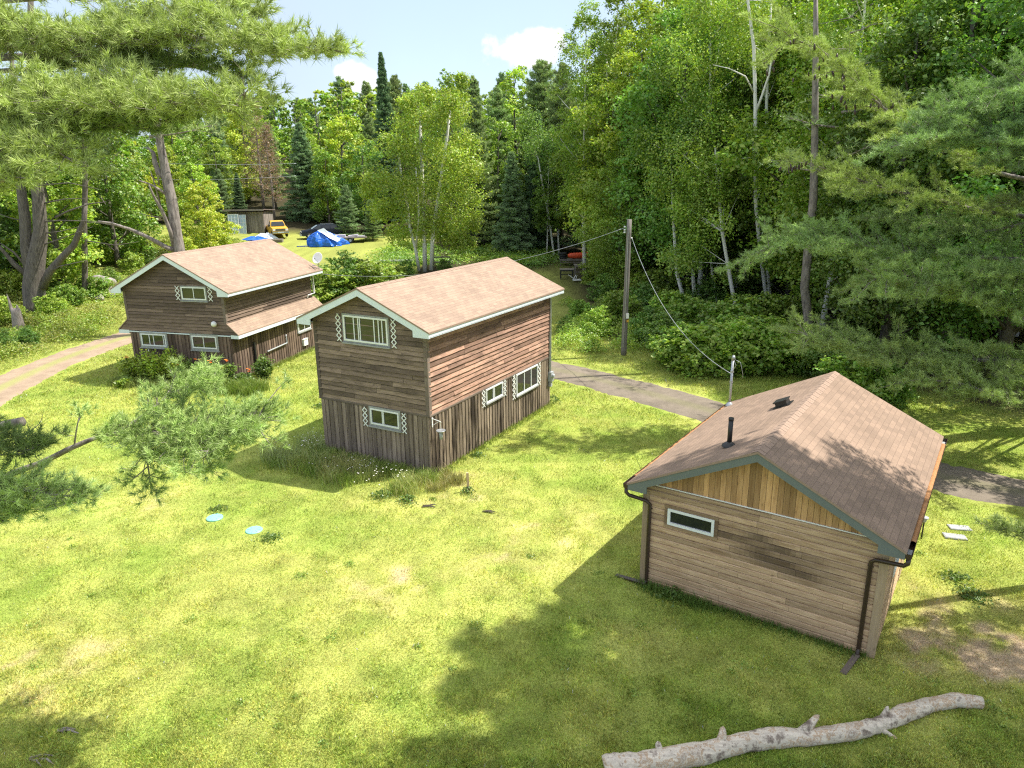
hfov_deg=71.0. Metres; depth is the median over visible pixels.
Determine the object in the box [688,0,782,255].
maple tree
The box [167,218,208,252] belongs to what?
maple tree
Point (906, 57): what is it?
maple tree
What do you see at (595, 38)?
aspen tree
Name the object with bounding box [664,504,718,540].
window
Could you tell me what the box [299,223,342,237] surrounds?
station wagon
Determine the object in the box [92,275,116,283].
boulder
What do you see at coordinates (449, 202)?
pine tree
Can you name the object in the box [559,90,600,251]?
pine tree
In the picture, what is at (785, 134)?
birch tree
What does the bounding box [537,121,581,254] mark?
aspen tree
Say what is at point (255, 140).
dead tree
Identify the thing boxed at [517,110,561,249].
spruce tree
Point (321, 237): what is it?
tarpaulin heap
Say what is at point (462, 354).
two storey cabin
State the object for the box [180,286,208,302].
window
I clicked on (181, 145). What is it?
maple tree
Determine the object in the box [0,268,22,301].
shrub
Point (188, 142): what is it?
broadleaf tree
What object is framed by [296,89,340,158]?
broadleaf tree
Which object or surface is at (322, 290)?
bush
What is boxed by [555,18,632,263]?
aspen tree
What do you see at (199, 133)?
maple tree
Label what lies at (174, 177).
maple tree
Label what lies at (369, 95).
broadleaf tree
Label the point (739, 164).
maple tree
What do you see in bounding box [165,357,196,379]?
garden plant
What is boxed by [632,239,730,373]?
power cable
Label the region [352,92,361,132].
broadleaf tree
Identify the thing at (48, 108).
white pine
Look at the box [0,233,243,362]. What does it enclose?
weed bank
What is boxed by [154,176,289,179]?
overhead wire
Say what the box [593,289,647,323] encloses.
shrub
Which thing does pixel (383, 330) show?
window
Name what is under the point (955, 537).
concrete slab
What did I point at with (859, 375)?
shrub
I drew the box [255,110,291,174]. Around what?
broadleaf tree
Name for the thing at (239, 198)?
spruce tree
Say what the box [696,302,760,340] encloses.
shrub
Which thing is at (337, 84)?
pine tree
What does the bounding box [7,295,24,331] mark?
tree stump
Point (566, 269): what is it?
work table
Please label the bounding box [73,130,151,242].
maple tree
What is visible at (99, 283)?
shrub
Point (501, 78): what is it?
pine tree
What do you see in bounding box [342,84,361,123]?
pine tree
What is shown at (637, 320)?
shrub
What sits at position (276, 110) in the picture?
broadleaf tree
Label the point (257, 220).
plank shed
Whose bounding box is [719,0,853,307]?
maple tree
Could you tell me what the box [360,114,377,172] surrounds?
pine tree
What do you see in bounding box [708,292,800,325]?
shrub
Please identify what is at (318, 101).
broadleaf tree
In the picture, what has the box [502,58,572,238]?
pine tree
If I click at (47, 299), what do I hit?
shrub
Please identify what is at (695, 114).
birch tree
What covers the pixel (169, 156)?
broadleaf tree
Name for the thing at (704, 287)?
shrub
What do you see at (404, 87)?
pine tree
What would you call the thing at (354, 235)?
junk boxes
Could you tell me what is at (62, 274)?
maple tree
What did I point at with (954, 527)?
concrete slab
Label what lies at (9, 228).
maple tree
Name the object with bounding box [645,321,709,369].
shrub
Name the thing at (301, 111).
broadleaf tree
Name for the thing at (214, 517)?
tank lid
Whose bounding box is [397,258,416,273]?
bush
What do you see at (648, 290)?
shrub
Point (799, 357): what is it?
shrub
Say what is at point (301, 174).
spruce tree
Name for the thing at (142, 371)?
garden plant
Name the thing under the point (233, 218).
leaning window
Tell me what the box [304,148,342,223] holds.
maple tree
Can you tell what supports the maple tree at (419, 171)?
on the ground at (294, 241)
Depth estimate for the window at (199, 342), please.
32.81 m
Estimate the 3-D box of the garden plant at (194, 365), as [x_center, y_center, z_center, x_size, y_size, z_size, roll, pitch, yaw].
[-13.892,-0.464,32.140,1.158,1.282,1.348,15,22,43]
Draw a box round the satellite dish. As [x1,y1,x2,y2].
[312,252,321,267]
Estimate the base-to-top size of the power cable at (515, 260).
2.598 m
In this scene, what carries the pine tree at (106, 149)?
on the ground at (294, 241)
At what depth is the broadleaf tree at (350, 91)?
133.30 m
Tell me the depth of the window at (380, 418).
22.68 m
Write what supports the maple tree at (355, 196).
on the ground at (294, 241)
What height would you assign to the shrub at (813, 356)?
2.587 m
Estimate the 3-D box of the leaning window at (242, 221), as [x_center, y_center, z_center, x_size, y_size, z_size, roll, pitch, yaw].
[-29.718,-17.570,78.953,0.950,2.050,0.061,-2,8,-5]
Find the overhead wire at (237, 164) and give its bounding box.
[169,163,295,164]
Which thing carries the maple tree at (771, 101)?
on the ground at (294, 241)
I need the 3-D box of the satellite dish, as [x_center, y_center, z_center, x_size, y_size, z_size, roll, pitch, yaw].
[-10.473,-6.591,38.566,0.453,0.930,0.556,-12,20,-35]
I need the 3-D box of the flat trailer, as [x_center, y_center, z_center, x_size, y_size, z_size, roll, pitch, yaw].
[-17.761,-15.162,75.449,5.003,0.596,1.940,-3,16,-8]
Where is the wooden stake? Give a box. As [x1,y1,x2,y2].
[466,472,468,490]
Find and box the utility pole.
[621,219,632,355]
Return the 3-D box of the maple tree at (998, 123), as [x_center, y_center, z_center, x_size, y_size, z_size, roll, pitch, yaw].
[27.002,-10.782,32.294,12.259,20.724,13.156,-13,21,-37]
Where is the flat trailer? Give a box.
[341,236,366,242]
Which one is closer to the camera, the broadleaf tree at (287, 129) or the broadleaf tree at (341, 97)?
the broadleaf tree at (341, 97)
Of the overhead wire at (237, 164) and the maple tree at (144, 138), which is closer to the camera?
the overhead wire at (237, 164)
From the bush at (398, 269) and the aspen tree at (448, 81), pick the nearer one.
the bush at (398, 269)
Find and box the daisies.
[289,431,406,484]
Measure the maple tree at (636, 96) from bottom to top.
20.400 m
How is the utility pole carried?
on the ground at (294, 241)
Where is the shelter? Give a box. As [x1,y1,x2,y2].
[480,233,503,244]
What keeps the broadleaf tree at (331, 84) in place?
on the ground at (294, 241)
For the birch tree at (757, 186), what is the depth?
41.74 m
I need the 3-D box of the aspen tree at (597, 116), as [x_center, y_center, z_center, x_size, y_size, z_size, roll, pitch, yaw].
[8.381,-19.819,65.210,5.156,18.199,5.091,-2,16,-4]
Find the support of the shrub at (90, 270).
on the ground at (294, 241)
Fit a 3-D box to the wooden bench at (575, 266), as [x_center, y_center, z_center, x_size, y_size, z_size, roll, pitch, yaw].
[5.658,-9.417,59.989,0.950,1.150,0.800,-1,16,0]
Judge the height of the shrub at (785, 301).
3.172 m
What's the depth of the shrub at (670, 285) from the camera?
48.93 m
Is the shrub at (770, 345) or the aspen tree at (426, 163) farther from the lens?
the aspen tree at (426, 163)
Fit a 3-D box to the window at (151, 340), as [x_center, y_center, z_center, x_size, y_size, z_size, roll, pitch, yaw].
[-16.722,-2.035,33.516,1.580,0.775,0.115,4,17,15]
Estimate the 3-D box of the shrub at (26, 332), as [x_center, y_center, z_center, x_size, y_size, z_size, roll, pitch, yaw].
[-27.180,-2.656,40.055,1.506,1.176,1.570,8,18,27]
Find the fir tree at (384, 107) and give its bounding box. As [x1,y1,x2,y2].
[371,51,407,222]
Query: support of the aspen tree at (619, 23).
on the ground at (294, 241)
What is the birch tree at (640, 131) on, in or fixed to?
on the ground at (294, 241)
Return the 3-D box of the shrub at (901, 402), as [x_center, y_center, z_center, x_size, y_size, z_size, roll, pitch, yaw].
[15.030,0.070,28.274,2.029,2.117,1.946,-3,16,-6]
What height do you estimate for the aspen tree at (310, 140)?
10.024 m
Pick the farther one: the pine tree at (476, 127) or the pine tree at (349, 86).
the pine tree at (349, 86)
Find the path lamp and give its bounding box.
[921,516,928,538]
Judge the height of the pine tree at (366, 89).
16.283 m
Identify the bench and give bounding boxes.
[559,258,581,264]
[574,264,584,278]
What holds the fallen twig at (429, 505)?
on the ground at (294, 241)
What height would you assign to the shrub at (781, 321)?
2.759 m
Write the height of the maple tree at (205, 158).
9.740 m
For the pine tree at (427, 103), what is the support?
on the ground at (294, 241)
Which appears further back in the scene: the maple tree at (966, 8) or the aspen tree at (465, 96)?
the aspen tree at (465, 96)
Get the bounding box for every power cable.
[326,228,622,276]
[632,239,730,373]
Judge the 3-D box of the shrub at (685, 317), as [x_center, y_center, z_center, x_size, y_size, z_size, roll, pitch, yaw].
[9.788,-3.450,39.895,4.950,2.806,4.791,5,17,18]
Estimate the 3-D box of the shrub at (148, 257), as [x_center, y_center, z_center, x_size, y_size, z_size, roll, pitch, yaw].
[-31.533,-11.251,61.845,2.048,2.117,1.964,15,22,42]
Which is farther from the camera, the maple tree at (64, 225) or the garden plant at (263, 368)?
the maple tree at (64, 225)
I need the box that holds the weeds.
[12,381,1017,767]
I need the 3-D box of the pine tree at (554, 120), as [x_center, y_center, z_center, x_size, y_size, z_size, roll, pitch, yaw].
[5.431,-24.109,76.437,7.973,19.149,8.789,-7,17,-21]
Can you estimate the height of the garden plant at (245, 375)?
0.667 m
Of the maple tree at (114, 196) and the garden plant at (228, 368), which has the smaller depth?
the garden plant at (228, 368)
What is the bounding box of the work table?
[560,268,573,279]
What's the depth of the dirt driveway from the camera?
36.17 m
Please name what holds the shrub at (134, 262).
on the ground at (294, 241)
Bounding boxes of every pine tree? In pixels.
[12,75,135,291]
[207,111,243,166]
[208,123,239,205]
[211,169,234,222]
[224,75,263,193]
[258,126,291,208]
[292,97,304,128]
[306,98,323,149]
[330,76,353,145]
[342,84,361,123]
[357,80,378,139]
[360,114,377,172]
[360,199,385,240]
[383,73,418,217]
[402,83,409,98]
[417,81,434,146]
[436,134,464,214]
[448,98,500,245]
[462,75,486,115]
[481,86,528,221]
[493,72,519,135]
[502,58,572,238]
[516,94,524,123]
[540,61,579,246]
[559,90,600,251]
[758,0,920,346]
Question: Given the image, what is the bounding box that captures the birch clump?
[358,70,496,271]
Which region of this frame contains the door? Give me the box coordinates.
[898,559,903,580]
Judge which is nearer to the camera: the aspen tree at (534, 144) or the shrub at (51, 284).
the shrub at (51, 284)
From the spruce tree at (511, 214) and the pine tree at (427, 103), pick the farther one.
the pine tree at (427, 103)
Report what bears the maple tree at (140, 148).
on the ground at (294, 241)
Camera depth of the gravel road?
28.61 m
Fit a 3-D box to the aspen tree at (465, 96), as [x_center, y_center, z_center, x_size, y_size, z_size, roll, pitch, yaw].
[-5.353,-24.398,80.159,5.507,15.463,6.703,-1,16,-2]
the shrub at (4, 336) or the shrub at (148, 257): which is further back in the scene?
the shrub at (148, 257)
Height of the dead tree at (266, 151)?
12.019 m
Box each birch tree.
[625,74,714,303]
[633,0,836,294]
[639,0,771,298]
[639,130,753,304]
[653,103,738,297]
[660,93,730,290]
[674,122,754,302]
[714,0,806,294]
[761,0,943,335]
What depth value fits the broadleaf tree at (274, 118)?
142.24 m
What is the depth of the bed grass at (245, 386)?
31.54 m
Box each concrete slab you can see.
[942,532,967,540]
[947,524,971,530]
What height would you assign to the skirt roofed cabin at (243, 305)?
5.910 m
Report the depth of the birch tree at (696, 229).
45.09 m
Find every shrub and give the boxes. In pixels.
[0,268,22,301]
[0,295,27,324]
[0,328,17,349]
[15,325,40,344]
[30,291,67,314]
[47,283,89,306]
[48,277,73,291]
[64,275,113,297]
[65,259,93,276]
[96,266,122,281]
[97,232,129,263]
[116,251,144,273]
[136,241,158,263]
[554,316,574,332]
[565,299,593,319]
[578,256,616,286]
[578,305,614,332]
[585,272,617,300]
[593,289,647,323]
[616,262,651,293]
[622,281,661,318]
[629,267,691,299]
[629,305,670,344]
[638,310,689,351]
[642,296,722,326]
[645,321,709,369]
[648,289,702,319]
[650,320,762,380]
[680,277,730,302]
[691,319,770,377]
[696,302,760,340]
[700,313,801,376]
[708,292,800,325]
[737,291,803,331]
[750,315,801,370]
[764,324,831,373]
[793,327,872,377]
[812,348,918,408]
[866,361,919,408]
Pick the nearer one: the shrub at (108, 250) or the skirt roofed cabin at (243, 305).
the skirt roofed cabin at (243, 305)
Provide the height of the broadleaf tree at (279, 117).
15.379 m
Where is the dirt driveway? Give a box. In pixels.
[0,332,131,406]
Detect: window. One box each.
[139,332,168,348]
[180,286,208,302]
[189,333,219,351]
[227,214,238,233]
[238,215,246,233]
[296,320,311,333]
[341,313,391,348]
[368,406,402,432]
[485,382,503,404]
[515,364,538,397]
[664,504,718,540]
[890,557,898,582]
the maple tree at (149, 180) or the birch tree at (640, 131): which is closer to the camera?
the birch tree at (640, 131)
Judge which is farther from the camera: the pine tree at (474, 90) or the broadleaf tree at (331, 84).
the broadleaf tree at (331, 84)
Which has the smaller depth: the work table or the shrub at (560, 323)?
the shrub at (560, 323)
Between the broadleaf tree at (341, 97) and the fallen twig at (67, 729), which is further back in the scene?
the broadleaf tree at (341, 97)
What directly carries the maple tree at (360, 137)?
on the ground at (294, 241)
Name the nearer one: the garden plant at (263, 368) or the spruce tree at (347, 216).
the garden plant at (263, 368)
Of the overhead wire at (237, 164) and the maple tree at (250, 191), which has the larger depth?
the maple tree at (250, 191)
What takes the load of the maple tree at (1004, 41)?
on the ground at (294, 241)
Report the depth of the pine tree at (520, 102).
200.97 m
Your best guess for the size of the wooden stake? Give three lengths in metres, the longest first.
0.720 x 0.060 x 0.060 m
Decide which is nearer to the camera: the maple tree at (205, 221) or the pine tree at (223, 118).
the maple tree at (205, 221)
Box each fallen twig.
[29,754,53,765]
[57,727,78,733]
[422,504,435,507]
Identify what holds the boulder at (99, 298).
on the ground at (294, 241)
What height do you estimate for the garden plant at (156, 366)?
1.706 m
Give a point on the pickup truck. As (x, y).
(273, 227)
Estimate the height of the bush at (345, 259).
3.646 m
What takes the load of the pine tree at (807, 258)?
on the ground at (294, 241)
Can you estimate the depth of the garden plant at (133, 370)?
33.10 m
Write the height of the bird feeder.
0.660 m
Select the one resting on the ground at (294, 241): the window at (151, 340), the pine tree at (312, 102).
the pine tree at (312, 102)
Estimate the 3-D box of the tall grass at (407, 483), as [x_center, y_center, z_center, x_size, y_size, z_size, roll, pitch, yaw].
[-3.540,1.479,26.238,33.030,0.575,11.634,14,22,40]
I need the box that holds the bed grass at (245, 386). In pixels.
[103,373,270,396]
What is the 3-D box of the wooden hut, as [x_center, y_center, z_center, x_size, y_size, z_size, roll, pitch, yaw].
[6.517,2.275,16.957,5.848,4.125,7.532,10,19,33]
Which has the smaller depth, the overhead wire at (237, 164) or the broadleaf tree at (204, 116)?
the overhead wire at (237, 164)
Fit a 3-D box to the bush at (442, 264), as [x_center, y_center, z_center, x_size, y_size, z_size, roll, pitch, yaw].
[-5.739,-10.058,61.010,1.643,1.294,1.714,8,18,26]
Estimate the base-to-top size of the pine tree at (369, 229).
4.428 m
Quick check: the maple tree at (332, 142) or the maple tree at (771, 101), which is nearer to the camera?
the maple tree at (771, 101)
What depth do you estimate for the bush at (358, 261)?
60.44 m
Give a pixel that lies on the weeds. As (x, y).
(672, 595)
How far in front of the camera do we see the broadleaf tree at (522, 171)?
103.87 m
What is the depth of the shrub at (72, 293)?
48.10 m
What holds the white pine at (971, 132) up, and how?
on the ground at (294, 241)
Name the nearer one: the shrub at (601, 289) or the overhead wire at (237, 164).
the shrub at (601, 289)
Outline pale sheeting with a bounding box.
[255,233,278,238]
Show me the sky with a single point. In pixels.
(416, 39)
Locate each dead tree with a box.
[236,102,280,208]
[252,120,291,219]
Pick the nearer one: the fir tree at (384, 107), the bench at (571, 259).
the bench at (571, 259)
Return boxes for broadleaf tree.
[164,118,206,179]
[167,119,198,170]
[170,112,207,160]
[199,115,212,156]
[255,92,292,142]
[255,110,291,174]
[257,90,294,159]
[273,97,286,131]
[273,99,325,170]
[282,105,319,160]
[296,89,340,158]
[314,100,325,142]
[317,82,356,149]
[317,94,366,181]
[320,80,366,158]
[329,113,365,186]
[331,87,366,153]
[345,93,378,146]
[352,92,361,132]
[480,94,490,110]
[510,109,526,173]
[571,79,582,115]
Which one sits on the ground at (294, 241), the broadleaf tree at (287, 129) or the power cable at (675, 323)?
the broadleaf tree at (287, 129)
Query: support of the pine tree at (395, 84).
on the ground at (294, 241)
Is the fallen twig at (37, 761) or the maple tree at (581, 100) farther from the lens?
the maple tree at (581, 100)
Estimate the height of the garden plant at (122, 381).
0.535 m
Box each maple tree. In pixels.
[0,133,105,291]
[0,160,76,243]
[0,170,49,277]
[7,141,101,250]
[48,130,166,267]
[52,137,160,236]
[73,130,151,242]
[107,134,153,218]
[111,129,155,209]
[121,134,160,188]
[142,122,205,212]
[144,143,191,221]
[167,179,242,248]
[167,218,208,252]
[175,120,214,198]
[176,162,220,247]
[197,137,236,212]
[201,210,232,244]
[221,107,280,202]
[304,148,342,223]
[311,114,369,217]
[335,140,390,231]
[345,134,380,196]
[401,134,432,201]
[468,116,526,235]
[482,65,548,224]
[555,28,699,273]
[558,26,645,187]
[568,140,650,290]
[574,0,695,262]
[599,0,758,283]
[615,0,774,285]
[620,0,760,279]
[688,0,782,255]
[705,0,991,328]
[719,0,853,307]
[719,0,879,282]
[733,0,919,300]
[791,9,1021,367]
[806,0,1023,363]
[822,0,1023,343]
[874,0,1023,350]
[889,0,1023,383]
[943,36,1023,326]
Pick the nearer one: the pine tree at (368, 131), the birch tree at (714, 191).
the birch tree at (714, 191)
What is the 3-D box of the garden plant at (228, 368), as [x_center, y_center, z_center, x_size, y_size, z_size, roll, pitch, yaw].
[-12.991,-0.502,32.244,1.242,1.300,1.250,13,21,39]
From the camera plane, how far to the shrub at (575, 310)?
45.55 m
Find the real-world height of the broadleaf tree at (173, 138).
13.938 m
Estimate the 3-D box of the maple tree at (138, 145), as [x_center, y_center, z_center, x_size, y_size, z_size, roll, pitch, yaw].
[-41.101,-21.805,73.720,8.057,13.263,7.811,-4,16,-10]
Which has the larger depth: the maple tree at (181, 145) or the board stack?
the maple tree at (181, 145)
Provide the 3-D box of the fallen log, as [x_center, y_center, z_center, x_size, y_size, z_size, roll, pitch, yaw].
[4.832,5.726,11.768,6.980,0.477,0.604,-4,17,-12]
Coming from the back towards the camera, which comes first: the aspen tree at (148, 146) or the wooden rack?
the aspen tree at (148, 146)
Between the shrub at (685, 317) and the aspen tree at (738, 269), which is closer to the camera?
the shrub at (685, 317)
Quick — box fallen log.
[602,692,984,767]
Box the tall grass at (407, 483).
[138,346,872,662]
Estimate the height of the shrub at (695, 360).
2.562 m
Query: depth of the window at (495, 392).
25.09 m
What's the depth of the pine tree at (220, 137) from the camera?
92.65 m
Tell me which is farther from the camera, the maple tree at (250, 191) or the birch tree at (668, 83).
the maple tree at (250, 191)
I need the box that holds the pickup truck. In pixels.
[266,220,288,236]
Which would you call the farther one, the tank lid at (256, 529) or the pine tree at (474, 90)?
the pine tree at (474, 90)
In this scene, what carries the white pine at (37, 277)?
on the ground at (294, 241)
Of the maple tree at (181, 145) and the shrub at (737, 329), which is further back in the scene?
the maple tree at (181, 145)
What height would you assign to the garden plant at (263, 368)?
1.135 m
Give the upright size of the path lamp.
0.742 m
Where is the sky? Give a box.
[0,0,880,150]
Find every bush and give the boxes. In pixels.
[310,266,362,301]
[318,249,372,298]
[341,257,370,271]
[341,260,405,293]
[394,265,407,277]
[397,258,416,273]
[435,259,452,270]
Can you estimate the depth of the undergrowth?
53.55 m
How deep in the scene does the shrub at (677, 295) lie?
42.50 m
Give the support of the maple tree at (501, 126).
on the ground at (294, 241)
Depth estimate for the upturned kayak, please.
66.03 m
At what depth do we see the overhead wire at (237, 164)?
76.42 m
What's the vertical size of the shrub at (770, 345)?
2.928 m
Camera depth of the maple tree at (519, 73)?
78.93 m
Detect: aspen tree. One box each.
[141,131,158,167]
[306,133,321,163]
[397,88,446,206]
[424,68,465,225]
[442,91,475,234]
[510,105,554,255]
[529,141,567,252]
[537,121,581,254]
[544,0,622,274]
[545,152,571,253]
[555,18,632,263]
[557,0,656,217]
[579,61,613,230]
[714,5,784,293]
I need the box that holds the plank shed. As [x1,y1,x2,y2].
[222,209,274,232]
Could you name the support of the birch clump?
on the ground at (294, 241)
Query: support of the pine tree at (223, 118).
on the ground at (294, 241)
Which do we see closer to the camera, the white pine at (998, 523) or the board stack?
the white pine at (998, 523)
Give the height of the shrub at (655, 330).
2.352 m
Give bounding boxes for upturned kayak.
[568,252,587,258]
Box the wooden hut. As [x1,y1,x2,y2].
[615,355,947,674]
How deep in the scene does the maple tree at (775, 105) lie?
45.03 m
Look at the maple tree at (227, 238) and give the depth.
60.61 m
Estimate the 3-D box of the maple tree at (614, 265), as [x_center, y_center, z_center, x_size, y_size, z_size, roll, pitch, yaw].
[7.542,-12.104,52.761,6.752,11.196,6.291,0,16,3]
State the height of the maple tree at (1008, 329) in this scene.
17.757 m
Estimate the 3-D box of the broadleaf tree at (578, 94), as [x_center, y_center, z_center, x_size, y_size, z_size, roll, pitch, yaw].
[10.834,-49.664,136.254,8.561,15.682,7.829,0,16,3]
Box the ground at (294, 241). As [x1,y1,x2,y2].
[0,143,1023,767]
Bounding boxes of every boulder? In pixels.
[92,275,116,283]
[94,294,104,300]
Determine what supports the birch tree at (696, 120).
on the ground at (294, 241)
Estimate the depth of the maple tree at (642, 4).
58.99 m
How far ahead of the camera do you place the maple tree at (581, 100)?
67.71 m
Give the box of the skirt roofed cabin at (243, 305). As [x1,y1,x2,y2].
[110,238,322,374]
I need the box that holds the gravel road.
[551,361,1023,506]
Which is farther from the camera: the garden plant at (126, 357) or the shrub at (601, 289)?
the shrub at (601, 289)
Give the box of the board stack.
[271,239,283,241]
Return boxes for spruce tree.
[232,172,247,208]
[278,122,326,222]
[333,185,364,235]
[491,152,536,255]
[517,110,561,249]
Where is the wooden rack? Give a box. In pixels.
[434,256,449,262]
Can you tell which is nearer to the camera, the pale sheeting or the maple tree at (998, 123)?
the maple tree at (998, 123)
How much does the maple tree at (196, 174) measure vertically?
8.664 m
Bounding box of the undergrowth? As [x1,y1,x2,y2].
[357,239,974,371]
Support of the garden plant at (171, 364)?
on the ground at (294, 241)
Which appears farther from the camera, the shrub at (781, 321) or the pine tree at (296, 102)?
the pine tree at (296, 102)
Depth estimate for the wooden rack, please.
62.95 m
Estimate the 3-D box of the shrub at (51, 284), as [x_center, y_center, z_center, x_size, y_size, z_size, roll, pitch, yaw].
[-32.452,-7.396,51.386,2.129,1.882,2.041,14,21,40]
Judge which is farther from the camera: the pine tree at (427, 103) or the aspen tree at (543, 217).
the pine tree at (427, 103)
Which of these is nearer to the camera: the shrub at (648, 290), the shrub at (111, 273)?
the shrub at (648, 290)
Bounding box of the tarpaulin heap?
[298,228,349,246]
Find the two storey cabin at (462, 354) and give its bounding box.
[296,257,564,472]
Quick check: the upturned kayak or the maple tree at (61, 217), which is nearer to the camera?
the maple tree at (61, 217)
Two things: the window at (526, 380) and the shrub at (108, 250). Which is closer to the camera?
the window at (526, 380)
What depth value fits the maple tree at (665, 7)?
51.55 m
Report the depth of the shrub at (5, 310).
43.35 m
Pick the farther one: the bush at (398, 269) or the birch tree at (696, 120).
the bush at (398, 269)
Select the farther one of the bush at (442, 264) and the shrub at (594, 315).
the bush at (442, 264)
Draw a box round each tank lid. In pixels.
[206,513,222,521]
[245,525,262,533]
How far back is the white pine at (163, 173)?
40.62 m
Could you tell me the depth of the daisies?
22.48 m
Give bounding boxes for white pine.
[0,0,367,530]
[0,1,142,313]
[70,0,230,251]
[714,0,1023,410]
[972,159,1023,543]
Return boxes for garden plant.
[113,376,137,388]
[116,354,140,378]
[121,356,133,375]
[128,349,159,379]
[139,346,176,381]
[159,353,185,382]
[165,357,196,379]
[191,358,214,377]
[210,359,240,379]
[228,368,256,381]
[250,354,274,379]
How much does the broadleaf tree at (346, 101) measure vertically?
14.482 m
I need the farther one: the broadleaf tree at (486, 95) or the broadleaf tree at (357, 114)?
the broadleaf tree at (357, 114)
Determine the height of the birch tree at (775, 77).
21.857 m
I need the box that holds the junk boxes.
[337,234,364,236]
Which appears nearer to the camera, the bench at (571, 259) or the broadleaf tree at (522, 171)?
the bench at (571, 259)
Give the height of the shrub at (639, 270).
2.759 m
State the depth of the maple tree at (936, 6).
31.04 m
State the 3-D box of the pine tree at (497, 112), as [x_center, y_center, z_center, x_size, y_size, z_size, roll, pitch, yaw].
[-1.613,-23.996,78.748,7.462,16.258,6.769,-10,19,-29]
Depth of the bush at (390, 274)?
51.42 m
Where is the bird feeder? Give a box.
[432,417,445,439]
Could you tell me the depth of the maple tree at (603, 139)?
54.34 m
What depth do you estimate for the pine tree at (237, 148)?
103.05 m
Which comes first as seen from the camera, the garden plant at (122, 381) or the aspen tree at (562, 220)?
the garden plant at (122, 381)
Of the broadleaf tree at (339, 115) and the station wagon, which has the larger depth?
the broadleaf tree at (339, 115)
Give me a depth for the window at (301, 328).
38.07 m

